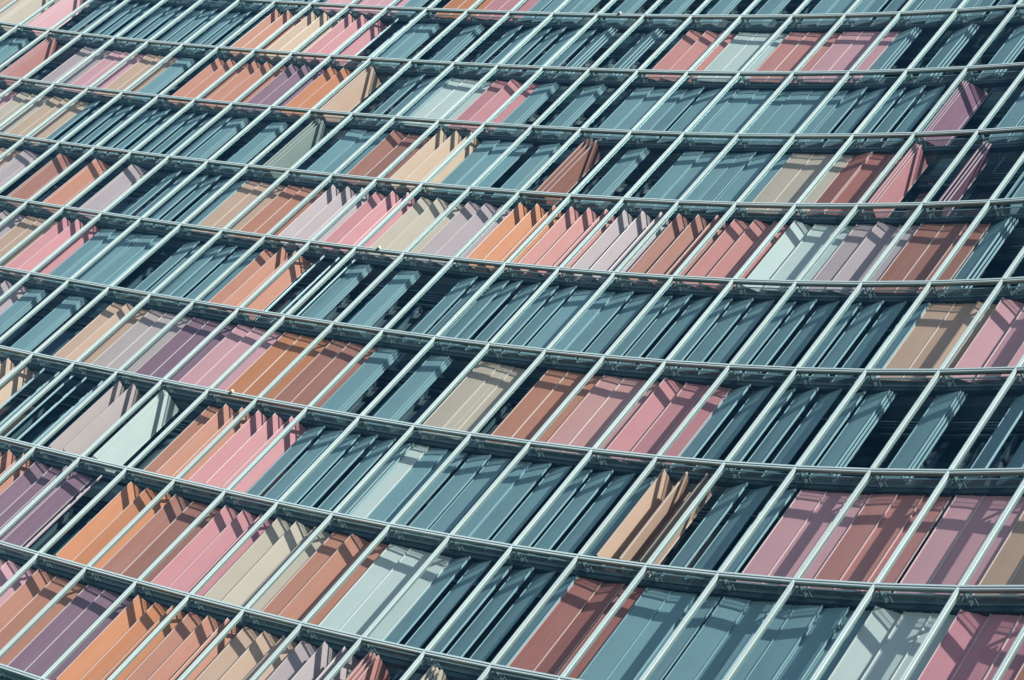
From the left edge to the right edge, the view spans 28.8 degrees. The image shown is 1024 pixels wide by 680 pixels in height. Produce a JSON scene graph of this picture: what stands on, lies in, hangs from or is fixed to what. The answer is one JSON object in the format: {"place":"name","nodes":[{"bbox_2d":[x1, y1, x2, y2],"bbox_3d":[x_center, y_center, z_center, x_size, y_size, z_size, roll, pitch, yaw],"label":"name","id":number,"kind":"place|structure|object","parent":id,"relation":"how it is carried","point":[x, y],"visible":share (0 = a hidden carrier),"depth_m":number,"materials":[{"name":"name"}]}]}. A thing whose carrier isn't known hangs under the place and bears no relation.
{"place":"outdoors","nodes":[
{"label":"outdoors","id":0,"kind":"place"},
{"label":"ground","id":1,"kind":"structure","parent":0,"visible":0},
{"bbox_2d":[0,0,1023,679],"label":"office building","id":2,"kind":"structure","parent":1,"relation":"on","point":[944,470],"depth_m":52.11,"materials":[{"name":"metal"}]},
{"bbox_2d":[0,461,73,551],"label":"window shutter","id":3,"kind":"object","parent":2,"relation":"hanging from","point":[20,493],"depth_m":52.43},
{"bbox_2d":[0,568,85,664],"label":"window shutter","id":4,"kind":"object","parent":2,"relation":"hanging from","point":[25,603],"depth_m":48.18,"materials":[{"name":"paint"}]},
{"bbox_2d":[1,96,89,145],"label":"window shutter","id":5,"kind":"object","parent":2,"relation":"hanging from","point":[39,116],"depth_m":71.55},
{"bbox_2d":[5,217,99,283],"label":"window shutter","id":6,"kind":"object","parent":2,"relation":"hanging from","point":[47,244],"depth_m":63.35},
{"bbox_2d":[2,472,108,559],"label":"window shutter","id":7,"kind":"object","parent":2,"relation":"hanging from","point":[46,511],"depth_m":51.40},
{"bbox_2d":[7,584,132,679],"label":"window shutter","id":8,"kind":"object","parent":2,"relation":"hanging from","point":[44,650],"depth_m":46.89,"materials":[{"name":"metal"}]},
{"bbox_2d":[44,228,142,287],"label":"window shutter","id":9,"kind":"object","parent":2,"relation":"hanging from","point":[106,259],"depth_m":62.31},
{"bbox_2d":[49,381,144,461],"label":"window shutter","id":10,"kind":"object","parent":2,"relation":"hanging from","point":[94,422],"depth_m":54.16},
{"bbox_2d":[51,302,149,370],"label":"window shutter","id":11,"kind":"object","parent":2,"relation":"hanging from","point":[93,332],"depth_m":58.16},
{"bbox_2d":[55,482,172,579],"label":"window shutter","id":12,"kind":"object","parent":2,"relation":"hanging from","point":[108,523],"depth_m":49.88,"materials":[{"name":"metal"}]},
{"bbox_2d":[56,595,186,679],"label":"window shutter","id":13,"kind":"object","parent":2,"relation":"hanging from","point":[119,639],"depth_m":45.82,"materials":[{"name":"metal"}]},
{"bbox_2d":[93,389,178,471],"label":"window shutter","id":14,"kind":"object","parent":2,"relation":"hanging from","point":[140,429],"depth_m":53.29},
{"bbox_2d":[89,309,191,377],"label":"window shutter","id":15,"kind":"object","parent":2,"relation":"hanging from","point":[133,339],"depth_m":57.15,"materials":[{"name":"metal"}]},
{"bbox_2d":[101,494,221,581],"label":"window shutter","id":16,"kind":"object","parent":2,"relation":"hanging from","point":[153,539],"depth_m":48.86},
{"bbox_2d":[126,241,224,300],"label":"window shutter","id":17,"kind":"object","parent":2,"relation":"hanging from","point":[190,270],"depth_m":60.02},
{"bbox_2d":[126,611,240,679],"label":"window shutter","id":18,"kind":"object","parent":2,"relation":"hanging from","point":[181,647],"depth_m":44.82,"materials":[{"name":"paint"}]},
{"bbox_2d":[133,317,235,388],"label":"window shutter","id":19,"kind":"object","parent":2,"relation":"hanging from","point":[177,348],"depth_m":56.06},
{"bbox_2d":[144,404,251,490],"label":"window shutter","id":20,"kind":"object","parent":2,"relation":"hanging from","point":[209,424],"depth_m":51.82,"materials":[{"name":"paint"}]},
{"bbox_2d":[150,505,273,605],"bbox_3d":[-7.039,5.114,47.602,1.814,2.862,0.295,9,-47,37],"label":"window shutter","id":21,"kind":"object","parent":2,"relation":"hanging from","point":[207,548],"depth_m":47.69,"materials":[{"name":"metal"}]},
{"bbox_2d":[163,246,262,308],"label":"window shutter","id":22,"kind":"object","parent":2,"relation":"hanging from","point":[203,272],"depth_m":59.09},
{"bbox_2d":[178,324,282,397],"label":"window shutter","id":23,"kind":"object","parent":2,"relation":"hanging from","point":[220,358],"depth_m":54.95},
{"bbox_2d":[191,181,286,239],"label":"window shutter","id":24,"kind":"object","parent":2,"relation":"hanging from","point":[234,205],"depth_m":62.13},
{"bbox_2d":[196,626,297,679],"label":"window shutter","id":25,"kind":"object","parent":2,"relation":"hanging from","point":[246,653],"depth_m":43.88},
{"bbox_2d":[189,410,305,502],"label":"window shutter","id":26,"kind":"object","parent":2,"relation":"hanging from","point":[241,449],"depth_m":50.66,"materials":[{"name":"metal"}]},
{"bbox_2d":[207,247,311,318],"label":"window shutter","id":27,"kind":"object","parent":2,"relation":"hanging from","point":[250,279],"depth_m":57.84,"materials":[{"name":"paint"}]},
{"bbox_2d":[203,517,330,619],"bbox_3d":[-5.623,5.292,46.465,1.831,2.862,0.295,10,-47,36],"label":"window shutter","id":28,"kind":"object","parent":2,"relation":"hanging from","point":[247,576],"depth_m":46.53,"materials":[{"name":"metal"}]},
{"bbox_2d":[221,332,330,407],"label":"window shutter","id":29,"kind":"object","parent":2,"relation":"hanging from","point":[268,366],"depth_m":53.84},
{"bbox_2d":[233,184,326,245],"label":"window shutter","id":30,"kind":"object","parent":2,"relation":"hanging from","point":[277,209],"depth_m":61.10,"materials":[{"name":"paint"}]},
{"bbox_2d":[241,426,360,508],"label":"window shutter","id":31,"kind":"object","parent":2,"relation":"hanging from","point":[299,467],"depth_m":49.56,"materials":[{"name":"metal"}]},
{"bbox_2d":[267,640,359,679],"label":"window shutter","id":32,"kind":"object","parent":2,"relation":"hanging from","point":[303,660],"depth_m":42.84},
{"bbox_2d":[278,185,370,252],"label":"window shutter","id":33,"kind":"object","parent":2,"relation":"hanging from","point":[320,212],"depth_m":59.87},
{"bbox_2d":[272,339,377,416],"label":"window shutter","id":34,"kind":"object","parent":2,"relation":"hanging from","point":[319,372],"depth_m":52.76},
{"bbox_2d":[262,532,388,624],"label":"window shutter","id":35,"kind":"object","parent":2,"relation":"hanging from","point":[313,580],"depth_m":45.40,"materials":[{"name":"paint"}]},
{"bbox_2d":[303,14,386,65],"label":"window shutter","id":36,"kind":"object","parent":2,"relation":"hanging from","point":[339,34],"depth_m":70.00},
{"bbox_2d":[300,128,389,182],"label":"window shutter","id":37,"kind":"object","parent":2,"relation":"hanging from","point":[342,150],"depth_m":63.03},
{"bbox_2d":[296,435,414,518],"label":"window shutter","id":38,"kind":"object","parent":2,"relation":"hanging from","point":[350,480],"depth_m":48.44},
{"bbox_2d":[315,347,401,419],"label":"window shutter","id":39,"kind":"object","parent":2,"relation":"hanging from","point":[362,379],"depth_m":51.91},
{"bbox_2d":[320,191,416,258],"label":"window shutter","id":40,"kind":"object","parent":2,"relation":"hanging from","point":[366,218],"depth_m":58.77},
{"bbox_2d":[343,270,422,334],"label":"window shutter","id":41,"kind":"object","parent":2,"relation":"hanging from","point":[386,298],"depth_m":54.94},
{"bbox_2d":[319,543,452,639],"bbox_3d":[-2.810,5.612,44.174,1.847,2.862,0.076,8,-48,38],"label":"window shutter","id":42,"kind":"object","parent":2,"relation":"hanging from","point":[373,591],"depth_m":44.20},
{"bbox_2d":[341,130,432,188],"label":"window shutter","id":43,"kind":"object","parent":2,"relation":"hanging from","point":[384,154],"depth_m":61.96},
{"bbox_2d":[345,443,467,529],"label":"window shutter","id":44,"kind":"object","parent":2,"relation":"hanging from","point":[394,491],"depth_m":47.39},
{"bbox_2d":[368,355,453,428],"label":"window shutter","id":45,"kind":"object","parent":2,"relation":"hanging from","point":[412,389],"depth_m":50.78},
{"bbox_2d":[4,500,821,679],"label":"inner window","id":46,"kind":"structure","parent":2,"relation":"in","point":[73,510],"depth_m":43.85,"materials":[{"name":"blue glass"}]},
{"bbox_2d":[366,197,464,262],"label":"window shutter","id":47,"kind":"object","parent":2,"relation":"hanging from","point":[411,225],"depth_m":57.74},
{"bbox_2d":[389,129,480,194],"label":"window shutter","id":48,"kind":"object","parent":2,"relation":"hanging from","point":[427,159],"depth_m":60.65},
{"bbox_2d":[402,77,493,128],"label":"window shutter","id":49,"kind":"object","parent":2,"relation":"hanging from","point":[446,98],"depth_m":63.85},
{"bbox_2d":[384,556,512,652],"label":"window shutter","id":50,"kind":"object","parent":2,"relation":"hanging from","point":[426,629],"depth_m":43.02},
{"bbox_2d":[402,277,508,346],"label":"window shutter","id":51,"kind":"object","parent":2,"relation":"hanging from","point":[466,318],"depth_m":53.36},
{"bbox_2d":[414,201,512,268],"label":"window shutter","id":52,"kind":"object","parent":2,"relation":"hanging from","point":[461,228],"depth_m":56.63,"materials":[{"name":"metal"}]},
{"bbox_2d":[405,454,531,542],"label":"window shutter","id":53,"kind":"object","parent":2,"relation":"hanging from","point":[463,502],"depth_m":46.15,"materials":[{"name":"metal"}]},
{"bbox_2d":[422,360,525,440],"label":"window shutter","id":54,"kind":"object","parent":2,"relation":"hanging from","point":[474,397],"depth_m":49.55,"materials":[{"name":"metal"}]},
{"bbox_2d":[432,140,532,196],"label":"window shutter","id":55,"kind":"object","parent":2,"relation":"hanging from","point":[475,164],"depth_m":59.62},
{"bbox_2d":[448,79,539,132],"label":"window shutter","id":56,"kind":"object","parent":2,"relation":"hanging from","point":[490,101],"depth_m":62.71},
{"bbox_2d":[447,280,558,351],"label":"window shutter","id":57,"kind":"object","parent":2,"relation":"hanging from","point":[504,315],"depth_m":52.31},
{"bbox_2d":[0,57,1023,159],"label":"inner window","id":58,"kind":"structure","parent":2,"relation":"in","point":[975,121],"depth_m":61.16,"materials":[{"name":"blue glass"}]},
{"bbox_2d":[0,174,1023,309],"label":"inner window","id":59,"kind":"structure","parent":2,"relation":"in","point":[997,267],"depth_m":63.86,"materials":[{"name":"blue glass"}]},
{"bbox_2d":[0,314,1023,499],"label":"inner window","id":60,"kind":"structure","parent":2,"relation":"in","point":[949,444],"depth_m":44.30,"materials":[{"name":"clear glass"}]},
{"bbox_2d":[0,395,1023,602],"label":"inner window","id":61,"kind":"structure","parent":2,"relation":"in","point":[56,413],"depth_m":48.56,"materials":[{"name":"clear glass"}]},
{"bbox_2d":[447,567,577,667],"bbox_3d":[-0.031,5.837,41.819,1.831,2.862,0.273,4,-51,41],"label":"window shutter","id":62,"kind":"object","parent":2,"relation":"hanging from","point":[484,618],"depth_m":41.85,"materials":[{"name":"metal"}]},
{"bbox_2d":[1,122,1023,228],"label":"inner window","id":63,"kind":"structure","parent":2,"relation":"in","point":[979,190],"depth_m":57.79,"materials":[{"name":"blue glass"}]},
{"bbox_2d":[4,257,1020,398],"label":"inner window","id":64,"kind":"structure","parent":2,"relation":"in","point":[420,309],"depth_m":54.56,"materials":[{"name":"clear glass"}]},
{"bbox_2d":[5,12,1023,96],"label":"inner window","id":65,"kind":"structure","parent":2,"relation":"in","point":[960,60],"depth_m":64.90,"materials":[{"name":"blue glass"}]},
{"bbox_2d":[467,202,563,273],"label":"window shutter","id":66,"kind":"object","parent":2,"relation":"hanging from","point":[511,232],"depth_m":55.42,"materials":[{"name":"metal"}]},
{"bbox_2d":[465,463,592,553],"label":"window shutter","id":67,"kind":"object","parent":2,"relation":"hanging from","point":[506,505],"depth_m":44.99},
{"bbox_2d":[487,369,601,451],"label":"window shutter","id":68,"kind":"object","parent":2,"relation":"hanging from","point":[537,406],"depth_m":48.13,"materials":[{"name":"paint"}]},
{"bbox_2d":[86,0,1019,37],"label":"inner window","id":69,"kind":"structure","parent":2,"relation":"in","point":[739,9],"depth_m":65.01,"materials":[{"name":"blue glass"}]},
{"bbox_2d":[501,286,615,358],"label":"window shutter","id":70,"kind":"object","parent":2,"relation":"hanging from","point":[559,320],"depth_m":51.18,"materials":[{"name":"metal"}]},
{"bbox_2d":[518,206,616,280],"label":"window shutter","id":71,"kind":"object","parent":2,"relation":"hanging from","point":[562,238],"depth_m":54.29,"materials":[{"name":"metal"}]},
{"bbox_2d":[535,138,600,204],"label":"window shutter","id":72,"kind":"object","parent":2,"relation":"hanging from","point":[575,167],"depth_m":57.54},
{"bbox_2d":[508,576,644,678],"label":"window shutter","id":73,"kind":"object","parent":2,"relation":"hanging from","point":[564,631],"depth_m":40.70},
{"bbox_2d":[528,470,656,561],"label":"window shutter","id":74,"kind":"object","parent":2,"relation":"hanging from","point":[588,520],"depth_m":43.82,"materials":[{"name":"metal"}]},
{"bbox_2d":[541,375,660,458],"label":"window shutter","id":75,"kind":"object","parent":2,"relation":"hanging from","point":[596,412],"depth_m":47.02,"materials":[{"name":"metal"}]},
{"bbox_2d":[557,291,672,365],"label":"window shutter","id":76,"kind":"object","parent":2,"relation":"hanging from","point":[616,326],"depth_m":50.05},
{"bbox_2d":[572,210,671,284],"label":"window shutter","id":77,"kind":"object","parent":2,"relation":"hanging from","point":[618,241],"depth_m":53.15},
{"bbox_2d":[590,87,687,141],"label":"window shutter","id":78,"kind":"object","parent":2,"relation":"hanging from","point":[633,109],"depth_m":59.33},
{"bbox_2d":[578,587,720,679],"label":"window shutter","id":79,"kind":"object","parent":2,"relation":"hanging from","point":[635,642],"depth_m":39.48,"materials":[{"name":"metal"}]},
{"bbox_2d":[596,469,711,576],"bbox_3d":[3.118,3.937,42.576,1.213,2.862,0.634,2,-52,42],"label":"window shutter","id":80,"kind":"object","parent":2,"relation":"hanging from","point":[644,522],"depth_m":42.67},
{"bbox_2d":[607,377,731,465],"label":"window shutter","id":81,"kind":"object","parent":2,"relation":"hanging from","point":[653,424],"depth_m":45.77,"materials":[{"name":"metal"}]},
{"bbox_2d":[616,294,732,371],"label":"window shutter","id":82,"kind":"object","parent":2,"relation":"hanging from","point":[672,335],"depth_m":48.88,"materials":[{"name":"metal"}]},
{"bbox_2d":[628,213,728,288],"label":"window shutter","id":83,"kind":"object","parent":2,"relation":"hanging from","point":[674,245],"depth_m":52.00,"materials":[{"name":"metal"}]},
{"bbox_2d":[635,151,740,211],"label":"window shutter","id":84,"kind":"object","parent":2,"relation":"hanging from","point":[680,176],"depth_m":55.08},
{"bbox_2d":[639,87,738,143],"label":"window shutter","id":85,"kind":"object","parent":2,"relation":"hanging from","point":[690,114],"depth_m":58.18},
{"bbox_2d":[646,30,736,82],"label":"window shutter","id":86,"kind":"object","parent":2,"relation":"hanging from","point":[689,49],"depth_m":61.33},
{"bbox_2d":[661,483,796,582],"bbox_3d":[4.504,3.972,41.322,1.833,2.862,0.264,1,-53,42],"label":"window shutter","id":87,"kind":"object","parent":2,"relation":"hanging from","point":[724,538],"depth_m":41.38,"materials":[{"name":"metal"}]},
{"bbox_2d":[665,596,795,679],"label":"window shutter","id":88,"kind":"object","parent":2,"relation":"hanging from","point":[721,639],"depth_m":38.31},
{"bbox_2d":[670,384,795,471],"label":"window shutter","id":89,"kind":"object","parent":2,"relation":"hanging from","point":[729,433],"depth_m":44.55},
{"bbox_2d":[681,218,789,292],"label":"window shutter","id":90,"kind":"object","parent":2,"relation":"hanging from","point":[732,248],"depth_m":50.89,"materials":[{"name":"metal"}]},
{"bbox_2d":[677,298,795,375],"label":"window shutter","id":91,"kind":"object","parent":2,"relation":"hanging from","point":[720,329],"depth_m":47.70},
{"bbox_2d":[690,152,793,213],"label":"window shutter","id":92,"kind":"object","parent":2,"relation":"hanging from","point":[744,179],"depth_m":53.95,"materials":[{"name":"metal"}]},
{"bbox_2d":[697,32,788,83],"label":"window shutter","id":93,"kind":"object","parent":2,"relation":"hanging from","point":[738,52],"depth_m":60.20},
{"bbox_2d":[694,89,794,144],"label":"window shutter","id":94,"kind":"object","parent":2,"relation":"hanging from","point":[741,108],"depth_m":57.05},
{"bbox_2d":[747,32,841,83],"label":"window shutter","id":95,"kind":"object","parent":2,"relation":"hanging from","point":[791,51],"depth_m":59.05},
{"bbox_2d":[742,220,854,292],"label":"window shutter","id":96,"kind":"object","parent":2,"relation":"hanging from","point":[794,250],"depth_m":49.72,"materials":[{"name":"metal"}]},
{"bbox_2d":[748,90,848,145],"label":"window shutter","id":97,"kind":"object","parent":2,"relation":"hanging from","point":[792,114],"depth_m":55.89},
{"bbox_2d":[744,153,853,216],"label":"window shutter","id":98,"kind":"object","parent":2,"relation":"hanging from","point":[792,180],"depth_m":52.79,"materials":[{"name":"metal"}]},
{"bbox_2d":[742,299,861,379],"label":"window shutter","id":99,"kind":"object","parent":2,"relation":"hanging from","point":[796,346],"depth_m":46.49,"materials":[{"name":"metal"}]},
{"bbox_2d":[739,388,866,477],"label":"window shutter","id":100,"kind":"object","parent":2,"relation":"hanging from","point":[766,447],"depth_m":43.33,"materials":[{"name":"metal"}]},
{"bbox_2d":[736,489,870,590],"bbox_3d":[5.937,3.977,39.993,1.847,2.862,0.071,0,-53,43],"label":"window shutter","id":101,"kind":"object","parent":2,"relation":"hanging from","point":[794,537],"depth_m":40.13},
{"bbox_2d":[745,605,872,679],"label":"window shutter","id":102,"kind":"object","parent":2,"relation":"hanging from","point":[780,658],"depth_m":37.19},
{"bbox_2d":[801,31,899,82],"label":"window shutter","id":103,"kind":"object","parent":2,"relation":"hanging from","point":[845,50],"depth_m":57.85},
{"bbox_2d":[810,390,896,480],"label":"window shutter","id":104,"kind":"object","parent":2,"relation":"hanging from","point":[855,432],"depth_m":42.37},
{"bbox_2d":[803,87,905,146],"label":"window shutter","id":105,"kind":"object","parent":2,"relation":"hanging from","point":[855,115],"depth_m":54.73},
{"bbox_2d":[805,151,905,216],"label":"window shutter","id":106,"kind":"object","parent":2,"relation":"hanging from","point":[855,179],"depth_m":51.67,"materials":[{"name":"metal"}]},
{"bbox_2d":[805,222,918,295],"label":"window shutter","id":107,"kind":"object","parent":2,"relation":"hanging from","point":[858,252],"depth_m":48.49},
{"bbox_2d":[810,301,930,383],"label":"window shutter","id":108,"kind":"object","parent":2,"relation":"hanging from","point":[867,343],"depth_m":45.28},
{"bbox_2d":[808,494,951,594],"bbox_3d":[7.171,3.938,38.806,1.848,2.862,0.084,-1,-54,43],"label":"window shutter","id":109,"kind":"object","parent":2,"relation":"hanging from","point":[871,539],"depth_m":38.88,"materials":[{"name":"metal"}]},
{"bbox_2d":[828,606,955,679],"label":"window shutter","id":110,"kind":"object","parent":2,"relation":"hanging from","point":[885,644],"depth_m":35.98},
{"bbox_2d":[868,143,927,217],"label":"window shutter","id":111,"kind":"object","parent":2,"relation":"hanging from","point":[903,176],"depth_m":50.81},
{"bbox_2d":[862,85,956,146],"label":"window shutter","id":112,"kind":"object","parent":2,"relation":"hanging from","point":[911,119],"depth_m":53.66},
{"bbox_2d":[881,390,967,484],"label":"window shutter","id":113,"kind":"object","parent":2,"relation":"hanging from","point":[926,433],"depth_m":41.19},
{"bbox_2d":[871,223,990,293],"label":"window shutter","id":114,"kind":"object","parent":2,"relation":"hanging from","point":[925,251],"depth_m":47.24,"materials":[{"name":"metal"}]},
{"bbox_2d":[876,301,996,384],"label":"window shutter","id":115,"kind":"object","parent":2,"relation":"hanging from","point":[932,338],"depth_m":44.10,"materials":[{"name":"metal"}]},
{"bbox_2d":[920,80,989,145],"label":"window shutter","id":116,"kind":"object","parent":2,"relation":"hanging from","point":[961,106],"depth_m":52.75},
{"bbox_2d":[893,495,1023,599],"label":"window shutter","id":117,"kind":"object","parent":2,"relation":"hanging from","point":[952,546],"depth_m":37.57,"materials":[{"name":"metal"}]},
{"bbox_2d":[918,609,1023,679],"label":"window shutter","id":118,"kind":"object","parent":2,"relation":"hanging from","point":[973,646],"depth_m":34.73,"materials":[{"name":"metal"}]},
{"bbox_2d":[942,216,1018,295],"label":"window shutter","id":119,"kind":"object","parent":2,"relation":"hanging from","point":[984,252],"depth_m":46.24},
{"bbox_2d":[949,298,1023,383],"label":"window shutter","id":120,"kind":"object","parent":2,"relation":"hanging from","point":[998,341],"depth_m":42.88,"materials":[{"name":"metal"}]},
{"bbox_2d":[962,394,1023,485],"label":"window shutter","id":121,"kind":"object","parent":2,"relation":"hanging from","point":[999,436],"depth_m":39.74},
{"bbox_2d":[972,511,1023,598],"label":"window shutter","id":122,"kind":"object","parent":2,"relation":"hanging from","point":[1006,566],"depth_m":36.31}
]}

